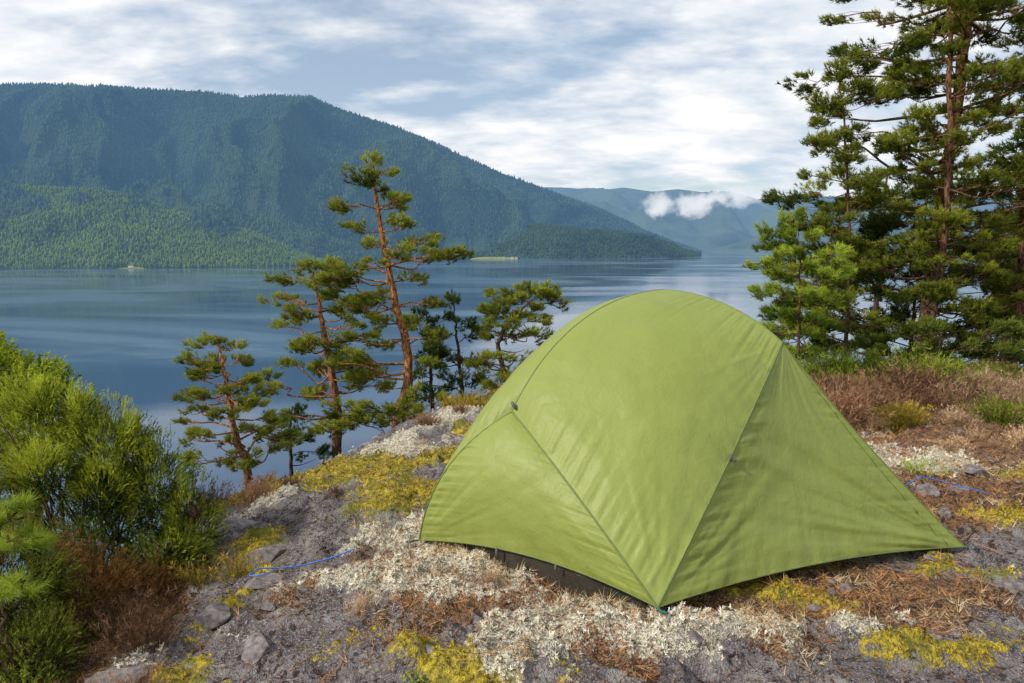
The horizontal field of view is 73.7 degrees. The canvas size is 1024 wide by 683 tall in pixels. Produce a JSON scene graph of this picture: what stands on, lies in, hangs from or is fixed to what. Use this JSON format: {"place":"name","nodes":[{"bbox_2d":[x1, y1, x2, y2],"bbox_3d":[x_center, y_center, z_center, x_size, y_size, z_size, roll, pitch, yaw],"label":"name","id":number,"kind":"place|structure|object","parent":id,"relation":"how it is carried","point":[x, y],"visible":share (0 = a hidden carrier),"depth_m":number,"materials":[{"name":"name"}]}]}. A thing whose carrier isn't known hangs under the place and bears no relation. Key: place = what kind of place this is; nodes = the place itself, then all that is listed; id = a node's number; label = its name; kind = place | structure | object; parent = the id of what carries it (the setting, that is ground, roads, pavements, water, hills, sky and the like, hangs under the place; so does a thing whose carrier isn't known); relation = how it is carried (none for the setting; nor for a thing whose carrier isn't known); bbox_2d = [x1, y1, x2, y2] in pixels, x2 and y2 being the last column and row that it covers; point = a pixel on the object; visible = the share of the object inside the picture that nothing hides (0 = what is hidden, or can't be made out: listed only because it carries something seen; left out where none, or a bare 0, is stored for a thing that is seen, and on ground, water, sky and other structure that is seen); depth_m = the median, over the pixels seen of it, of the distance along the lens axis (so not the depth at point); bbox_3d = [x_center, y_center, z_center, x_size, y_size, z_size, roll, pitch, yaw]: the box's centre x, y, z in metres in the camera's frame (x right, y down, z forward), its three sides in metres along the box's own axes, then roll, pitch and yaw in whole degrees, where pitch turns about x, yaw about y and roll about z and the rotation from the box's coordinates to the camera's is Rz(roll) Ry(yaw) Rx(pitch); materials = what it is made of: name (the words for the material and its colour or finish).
{"place":"outdoors","nodes":[
{"label":"outdoors","id":0,"kind":"place"},
{"bbox_2d":[117,267,146,268],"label":"meadow","id":1,"kind":"structure","parent":0,"point":[132,268],"depth_m":1753.68,"materials":[{"name":"green plant"}]},
{"bbox_2d":[0,187,312,268],"bbox_3d":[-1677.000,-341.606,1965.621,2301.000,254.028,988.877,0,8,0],"label":"foothill","id":2,"kind":"structure","parent":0,"point":[44,236],"depth_m":1937.52,"materials":[{"name":"green plant"}]},
{"bbox_2d":[0,183,325,268],"bbox_3d":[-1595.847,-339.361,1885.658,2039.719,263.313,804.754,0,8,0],"label":"distant forest","id":3,"kind":"object","parent":2,"relation":"on","point":[265,253],"visible":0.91,"depth_m":1964.06,"materials":[{"name":"green plant"}]},
{"bbox_2d":[0,84,701,261],"bbox_3d":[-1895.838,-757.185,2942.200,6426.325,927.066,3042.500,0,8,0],"label":"mountain","id":4,"kind":"structure","parent":0,"point":[104,160],"depth_m":2935.37,"materials":[{"name":"green plant"}]},
{"bbox_2d":[0,82,701,260],"bbox_3d":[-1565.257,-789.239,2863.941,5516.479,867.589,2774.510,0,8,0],"label":"distant forest","id":5,"kind":"object","parent":4,"relation":"on","point":[275,223],"visible":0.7,"depth_m":2932.96,"materials":[{"name":"green plant"}]},
{"bbox_2d":[471,257,515,258],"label":"meadow","id":6,"kind":"structure","parent":0,"point":[492,258],"depth_m":2668.04,"materials":[{"name":"green plant"}]},
{"bbox_2d":[0,372,1023,682],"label":"ground","id":7,"kind":"structure","parent":0,"point":[762,656],"depth_m":2.65,"materials":[{"name":"grey stone"}]},
{"bbox_2d":[0,487,62,679],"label":"pine sapling","id":8,"kind":"object","parent":7,"relation":"on","point":[34,541],"visible":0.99,"depth_m":2.40,"materials":[{"name":"green plant"}]},
{"bbox_2d":[0,658,71,682],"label":"shrub","id":9,"kind":"object","parent":7,"relation":"on","point":[23,673],"visible":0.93,"depth_m":2.47,"materials":[{"name":"green plant"}]},
{"bbox_2d":[0,330,89,534],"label":"birch shrub","id":10,"kind":"object","parent":7,"relation":"on","point":[9,355],"visible":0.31,"depth_m":3.95,"materials":[{"name":"green plant"}]},
{"bbox_2d":[0,456,187,682],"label":"juniper bush","id":11,"kind":"object","parent":7,"relation":"on","point":[54,564],"visible":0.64,"depth_m":2.86,"materials":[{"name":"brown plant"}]},
{"bbox_2d":[37,657,171,682],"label":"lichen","id":12,"kind":"object","parent":7,"relation":"on","point":[145,677],"visible":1,"depth_m":2.40},
{"bbox_2d":[0,561,221,682],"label":"heather shrub","id":13,"kind":"object","parent":7,"relation":"on","point":[137,635],"visible":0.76,"depth_m":2.76,"materials":[{"name":"brown plant"}]},
{"bbox_2d":[0,363,232,600],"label":"juniper bush","id":14,"kind":"object","parent":7,"relation":"on","point":[119,484],"visible":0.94,"depth_m":3.29,"materials":[{"name":"green plant"}]},
{"bbox_2d":[84,665,163,682],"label":"rock","id":15,"kind":"object","parent":7,"relation":"on","point":[138,670],"visible":0.61,"depth_m":2.50,"materials":[{"name":"stone"}]},
{"bbox_2d":[126,551,205,606],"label":"heather shrub","id":16,"kind":"object","parent":7,"relation":"on","point":[165,587],"visible":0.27,"depth_m":3.19,"materials":[{"name":"brown plant"}]},
{"bbox_2d":[126,542,261,618],"bbox_3d":[-1.502,1.115,3.205,0.623,0.286,0.389,-4,9,-25],"label":"heather shrub","id":17,"kind":"object","parent":7,"relation":"on","point":[237,570],"visible":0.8,"depth_m":3.23,"materials":[{"name":"green plant"}]},
{"bbox_2d":[194,600,230,628],"bbox_3d":[-1.175,1.096,2.753,0.128,0.065,0.152,3,9,22],"label":"rock","id":18,"kind":"object","parent":7,"relation":"on","point":[216,614],"visible":1,"depth_m":2.70,"materials":[{"name":"stone"}]},
{"bbox_2d":[158,473,294,526],"bbox_3d":[-1.895,1.052,4.390,1.042,0.471,0.613,4,9,24],"label":"heather shrub","id":19,"kind":"object","parent":7,"relation":"on","point":[257,493],"visible":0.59,"depth_m":4.41,"materials":[{"name":"brown plant"}]},
{"bbox_2d":[208,518,256,533],"bbox_3d":[-1.609,1.084,3.958,0.280,0.111,0.129,-4,9,-27],"label":"rock","id":20,"kind":"object","parent":7,"relation":"on","point":[238,522],"visible":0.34,"depth_m":3.94,"materials":[{"name":"stone"}]},
{"bbox_2d":[169,330,304,489],"bbox_3d":[-3.380,1.531,8.303,1.524,3.386,1.364,0,8,0],"label":"pine tree","id":21,"kind":"object","parent":7,"relation":"on","point":[247,462],"visible":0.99,"depth_m":8.15,"materials":[{"name":"green plant"}]},
{"bbox_2d":[241,632,271,664],"bbox_3d":[-0.946,1.135,2.545,0.131,0.051,0.147,5,10,29],"label":"rock","id":22,"kind":"object","parent":7,"relation":"on","point":[257,647],"visible":0.98,"depth_m":2.51,"materials":[{"name":"stone"}]},
{"bbox_2d":[244,572,283,589],"bbox_3d":[-1.107,1.085,3.043,0.203,0.082,0.108,-5,10,-31],"label":"rock","id":23,"kind":"object","parent":7,"relation":"on","point":[259,582],"visible":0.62,"depth_m":3.02,"materials":[{"name":"stone"}]},
{"bbox_2d":[245,544,286,566],"bbox_3d":[-1.238,1.077,3.454,0.218,0.087,0.125,-7,11,-40],"label":"rock","id":24,"kind":"object","parent":7,"relation":"on","point":[270,553],"visible":0.73,"depth_m":3.42,"materials":[{"name":"stone"}]},
{"bbox_2d":[250,400,335,475],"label":"pine tree","id":25,"kind":"object","parent":7,"relation":"on","point":[322,449],"visible":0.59,"depth_m":10.73,"materials":[{"name":"green plant"}]},
{"bbox_2d":[246,468,350,499],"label":"heather shrub","id":26,"kind":"object","parent":7,"relation":"on","point":[334,490],"visible":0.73,"depth_m":4.52,"materials":[{"name":"plant"}]},
{"bbox_2d":[254,254,396,457],"bbox_3d":[-2.915,0.910,10.680,2.241,4.585,1.740,0,8,0],"label":"pine tree","id":27,"kind":"object","parent":7,"relation":"on","point":[301,344],"visible":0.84,"depth_m":10.49,"materials":[{"name":"green plant"}]},
{"bbox_2d":[305,146,475,428],"bbox_3d":[-1.741,0.029,10.030,2.487,5.618,1.546,0,8,0],"label":"pine tree","id":28,"kind":"object","parent":7,"relation":"on","point":[341,279],"visible":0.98,"depth_m":9.75,"materials":[{"name":"green plant"}]},
{"bbox_2d":[319,380,492,431],"bbox_3d":[-1.379,1.744,9.765,2.558,2.397,1.357,0,8,0],"label":"pine thicket","id":29,"kind":"object","parent":7,"relation":"on","point":[357,412],"visible":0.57,"depth_m":9.48,"materials":[{"name":"green plant"}]},
{"bbox_2d":[333,567,509,619],"bbox_3d":[-0.174,0.976,2.772,1.084,0.163,0.205,-2,9,-14],"label":"dry grass tuft","id":30,"kind":"object","parent":7,"relation":"on","point":[361,603],"visible":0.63,"depth_m":2.68,"materials":[{"name":"beige plant"}]},
{"bbox_2d":[402,303,456,422],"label":"pine tree","id":31,"kind":"object","parent":7,"relation":"on","point":[428,389],"visible":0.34,"depth_m":11.51,"materials":[{"name":"green plant"}]},
{"bbox_2d":[425,644,434,653],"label":"rock","id":32,"kind":"object","parent":7,"relation":"on","point":[428,649],"visible":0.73,"depth_m":2.30,"materials":[{"name":"stone"}]},
{"bbox_2d":[412,403,470,425],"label":"heather shrub","id":33,"kind":"object","parent":7,"relation":"on","point":[422,420],"visible":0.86,"depth_m":6.23,"materials":[{"name":"brown plant"}]},
{"bbox_2d":[417,288,488,394],"bbox_3d":[-0.888,0.924,10.484,1.118,3.511,1.067,0,8,0],"label":"pine tree","id":34,"kind":"object","parent":7,"relation":"on","point":[475,329],"visible":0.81,"depth_m":10.22,"materials":[{"name":"green plant"}]},
{"bbox_2d":[454,436,463,443],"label":"rock","id":35,"kind":"object","parent":7,"relation":"on","point":[458,439],"visible":0.22,"depth_m":5.27,"materials":[{"name":"stone"}]},
{"bbox_2d":[466,413,478,424],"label":"rock","id":36,"kind":"object","parent":7,"relation":"on","point":[472,417],"visible":0.27,"depth_m":5.97,"materials":[{"name":"stone"}]},
{"bbox_2d":[430,366,515,408],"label":"heather shrub","id":37,"kind":"object","parent":7,"relation":"on","point":[468,400],"visible":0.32,"depth_m":6.87,"materials":[{"name":"green plant"}]},
{"bbox_2d":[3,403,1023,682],"bbox_3d":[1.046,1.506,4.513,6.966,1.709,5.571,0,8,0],"label":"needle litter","id":38,"kind":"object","parent":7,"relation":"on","point":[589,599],"visible":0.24,"depth_m":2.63,"materials":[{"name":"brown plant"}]},
{"bbox_2d":[460,278,571,391],"bbox_3d":[0.077,0.801,9.774,1.558,3.480,1.453,0,8,0],"label":"pine tree","id":39,"kind":"object","parent":7,"relation":"on","point":[508,300],"visible":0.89,"depth_m":9.41,"materials":[{"name":"green plant"}]},
{"bbox_2d":[52,407,1021,682],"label":"loose stones","id":40,"kind":"object","parent":7,"relation":"on","point":[470,627],"visible":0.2,"depth_m":2.77,"materials":[{"name":"stone"}]},
{"bbox_2d":[111,405,1014,679],"bbox_3d":[0.505,1.017,4.338,5.413,0.688,4.904,0,8,0],"label":"reindeer lichen","id":41,"kind":"object","parent":7,"relation":"on","point":[537,619],"visible":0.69,"depth_m":2.65},
{"bbox_2d":[152,418,1023,682],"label":"moss","id":42,"kind":"object","parent":7,"relation":"on","point":[563,663],"visible":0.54,"depth_m":3.47,"materials":[{"name":"yellow plant"}]},
{"bbox_2d":[249,289,1002,624],"bbox_3d":[0.822,0.413,3.333,3.153,1.297,2.569,4,9,27],"label":"tent","id":43,"kind":"object","parent":7,"relation":"on","point":[659,449],"visible":0.99,"depth_m":2.89,"materials":[{"name":"fabric"}]},
{"bbox_2d":[317,456,961,682],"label":"lingonberry shrub","id":44,"kind":"object","parent":7,"relation":"on","point":[903,462],"visible":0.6,"depth_m":4.19,"materials":[{"name":"green plant"}]},
{"bbox_2d":[687,629,702,646],"bbox_3d":[0.621,1.020,2.346,0.075,0.056,0.072,0,8,0],"label":"rock","id":45,"kind":"object","parent":7,"relation":"on","point":[695,636],"visible":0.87,"depth_m":2.33,"materials":[{"name":"stone"}]},
{"bbox_2d":[739,205,858,370],"bbox_3d":[3.222,0.401,7.760,1.446,3.899,1.309,0,8,0],"label":"pine tree","id":46,"kind":"object","parent":7,"relation":"on","point":[808,265],"visible":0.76,"depth_m":7.44,"materials":[{"name":"green plant"}]},
{"bbox_2d":[808,603,820,612],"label":"rock","id":47,"kind":"object","parent":7,"relation":"on","point":[816,607],"visible":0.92,"depth_m":2.58,"materials":[{"name":"stone"}]},
{"bbox_2d":[839,582,851,593],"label":"rock","id":48,"kind":"object","parent":7,"relation":"on","point":[843,587],"visible":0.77,"depth_m":2.77,"materials":[{"name":"stone"}]},
{"bbox_2d":[765,30,937,357],"bbox_3d":[4.696,-0.752,9.902,1.806,6.797,2.020,0,8,0],"label":"pine tree","id":49,"kind":"object","parent":7,"relation":"on","point":[860,87],"visible":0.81,"depth_m":9.43,"materials":[{"name":"green plant"}]},
{"bbox_2d":[815,377,919,428],"bbox_3d":[2.719,0.521,6.024,1.317,0.500,1.272,0,8,0],"label":"heather shrub","id":50,"kind":"object","parent":7,"relation":"on","point":[854,415],"visible":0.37,"depth_m":5.79,"materials":[{"name":"brown plant"}]},
{"bbox_2d":[835,165,920,368],"bbox_3d":[8.034,0.551,15.176,2.115,8.926,2.384,0,8,0],"label":"pine tree","id":51,"kind":"object","parent":7,"relation":"on","point":[875,305],"visible":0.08,"depth_m":14.96,"materials":[{"name":"green plant"}]},
{"bbox_2d":[759,179,1023,372],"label":"spruce thicket","id":52,"kind":"object","parent":7,"relation":"on","point":[874,225],"visible":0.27,"depth_m":10.85,"materials":[{"name":"green plant"}]},
{"bbox_2d":[790,340,994,392],"bbox_3d":[3.488,0.261,7.309,2.620,0.727,2.063,0,8,0],"label":"green shrub","id":53,"kind":"object","parent":7,"relation":"on","point":[810,369],"visible":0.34,"depth_m":7.07,"materials":[{"name":"green plant"}]},
{"bbox_2d":[859,398,936,432],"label":"heather shrub","id":54,"kind":"object","parent":7,"relation":"on","point":[917,418],"visible":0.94,"depth_m":5.58,"materials":[{"name":"green plant"}]},
{"bbox_2d":[811,365,995,418],"bbox_3d":[3.390,0.457,6.400,2.127,0.508,1.712,0,8,0],"label":"heather shrub","id":55,"kind":"object","parent":7,"relation":"on","point":[886,389],"visible":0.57,"depth_m":6.21,"materials":[{"name":"brown plant"}]},
{"bbox_2d":[808,0,1023,363],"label":"pine tree","id":56,"kind":"object","parent":7,"relation":"on","point":[961,29],"visible":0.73,"depth_m":9.04,"materials":[{"name":"green plant"}]},
{"bbox_2d":[810,313,1023,368],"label":"juniper thicket","id":57,"kind":"object","parent":7,"relation":"on","point":[1012,327],"visible":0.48,"depth_m":8.00,"materials":[{"name":"green plant"}]},
{"bbox_2d":[910,483,939,496],"bbox_3d":[2.342,0.860,3.896,0.154,0.097,0.125,0,8,0],"label":"rock","id":58,"kind":"object","parent":7,"relation":"on","point":[931,489],"visible":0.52,"depth_m":3.87,"materials":[{"name":"stone"}]},
{"bbox_2d":[854,356,1008,407],"bbox_3d":[4.122,0.353,6.867,1.551,0.566,1.876,0,8,0],"label":"heather shrub","id":59,"kind":"object","parent":7,"relation":"on","point":[931,370],"visible":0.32,"depth_m":6.52,"materials":[{"name":"brown plant"}]},
{"bbox_2d":[859,403,1023,442],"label":"heather shrub","id":60,"kind":"object","parent":7,"relation":"on","point":[962,418],"visible":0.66,"depth_m":5.56,"materials":[{"name":"heather foliage"},{"name":"woody twigs"}]},
{"bbox_2d":[939,507,951,518],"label":"rock","id":61,"kind":"object","parent":7,"relation":"on","point":[944,512],"visible":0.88,"depth_m":3.45,"materials":[{"name":"stone"}]},
{"bbox_2d":[870,0,1023,358],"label":"pine tree","id":62,"kind":"object","parent":7,"relation":"on","point":[974,71],"visible":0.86,"depth_m":8.61,"materials":[{"name":"green plant"}]},
{"bbox_2d":[879,352,1023,392],"bbox_3d":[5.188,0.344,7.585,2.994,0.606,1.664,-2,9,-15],"label":"green shrub","id":63,"kind":"object","parent":7,"relation":"on","point":[1005,368],"visible":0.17,"depth_m":7.43,"materials":[{"name":"plant"}]},
{"bbox_2d":[945,486,971,493],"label":"rock","id":64,"kind":"object","parent":7,"relation":"on","point":[964,489],"visible":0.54,"depth_m":3.94,"materials":[{"name":"stone"}]},
{"bbox_2d":[915,362,1023,415],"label":"heather shrub","id":65,"kind":"object","parent":7,"relation":"on","point":[1011,388],"visible":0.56,"depth_m":6.41,"materials":[{"name":"brown plant"}]},
{"bbox_2d":[936,423,1005,452],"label":"heather shrub","id":66,"kind":"object","parent":7,"relation":"on","point":[955,443],"visible":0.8,"depth_m":4.91,"materials":[{"name":"plant"}]},
{"bbox_2d":[963,464,987,475],"bbox_3d":[2.888,0.810,4.273,0.212,0.087,0.140,-3,9,-19],"label":"rock","id":67,"kind":"object","parent":7,"relation":"on","point":[971,470],"visible":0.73,"depth_m":4.21,"materials":[{"name":"stone"}]},
{"bbox_2d":[946,70,1023,370],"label":"pine tree","id":68,"kind":"object","parent":7,"relation":"on","point":[1004,145],"visible":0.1,"depth_m":12.79,"materials":[{"name":"green plant"}]},
{"bbox_2d":[956,382,1023,426],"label":"green shrub","id":69,"kind":"object","parent":7,"relation":"on","point":[1001,416],"visible":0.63,"depth_m":5.66,"materials":[{"name":"green plant"}]},
{"bbox_2d":[972,4,1023,370],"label":"pine tree","id":70,"kind":"object","parent":7,"relation":"on","point":[1018,278],"visible":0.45,"depth_m":9.69,"materials":[{"name":"green plant"}]},
{"bbox_2d":[998,580,1023,593],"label":"rock","id":71,"kind":"object","parent":7,"relation":"on","point":[1009,585],"visible":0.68,"depth_m":2.80,"materials":[{"name":"stone"}]},
{"bbox_2d":[0,252,1023,604],"bbox_3d":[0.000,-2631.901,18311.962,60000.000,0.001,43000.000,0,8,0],"label":"lake","id":72,"kind":"structure","parent":0,"point":[122,332],"depth_m":633.25,"materials":[{"name":"liquid"}]},
{"bbox_2d":[468,222,701,258],"bbox_3d":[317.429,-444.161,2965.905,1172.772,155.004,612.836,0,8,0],"label":"distant forest","id":73,"kind":"object","parent":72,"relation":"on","point":[622,241],"visible":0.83,"depth_m":2887.94,"materials":[{"name":"green plant"}]},
{"bbox_2d":[0,0,1023,198],"label":"sky","id":74,"kind":"structure","parent":0,"point":[646,95],"materials":[{"name":"white"}]},
{"bbox_2d":[464,226,697,258],"bbox_3d":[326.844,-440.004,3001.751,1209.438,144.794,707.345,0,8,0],"label":"headland","id":75,"kind":"structure","parent":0,"point":[549,250],"depth_m":2785.02,"materials":[{"name":"green plant"}]},
{"bbox_2d":[543,187,1015,250],"bbox_3d":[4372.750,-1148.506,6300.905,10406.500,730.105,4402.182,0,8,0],"label":"mountain","id":76,"kind":"structure","parent":0,"point":[702,221],"depth_m":5877.06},
{"bbox_2d":[702,219,1012,252],"bbox_3d":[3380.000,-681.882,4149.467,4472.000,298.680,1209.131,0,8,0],"label":"mountain","id":77,"kind":"structure","parent":0,"point":[743,246],"depth_m":4358.87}
]}

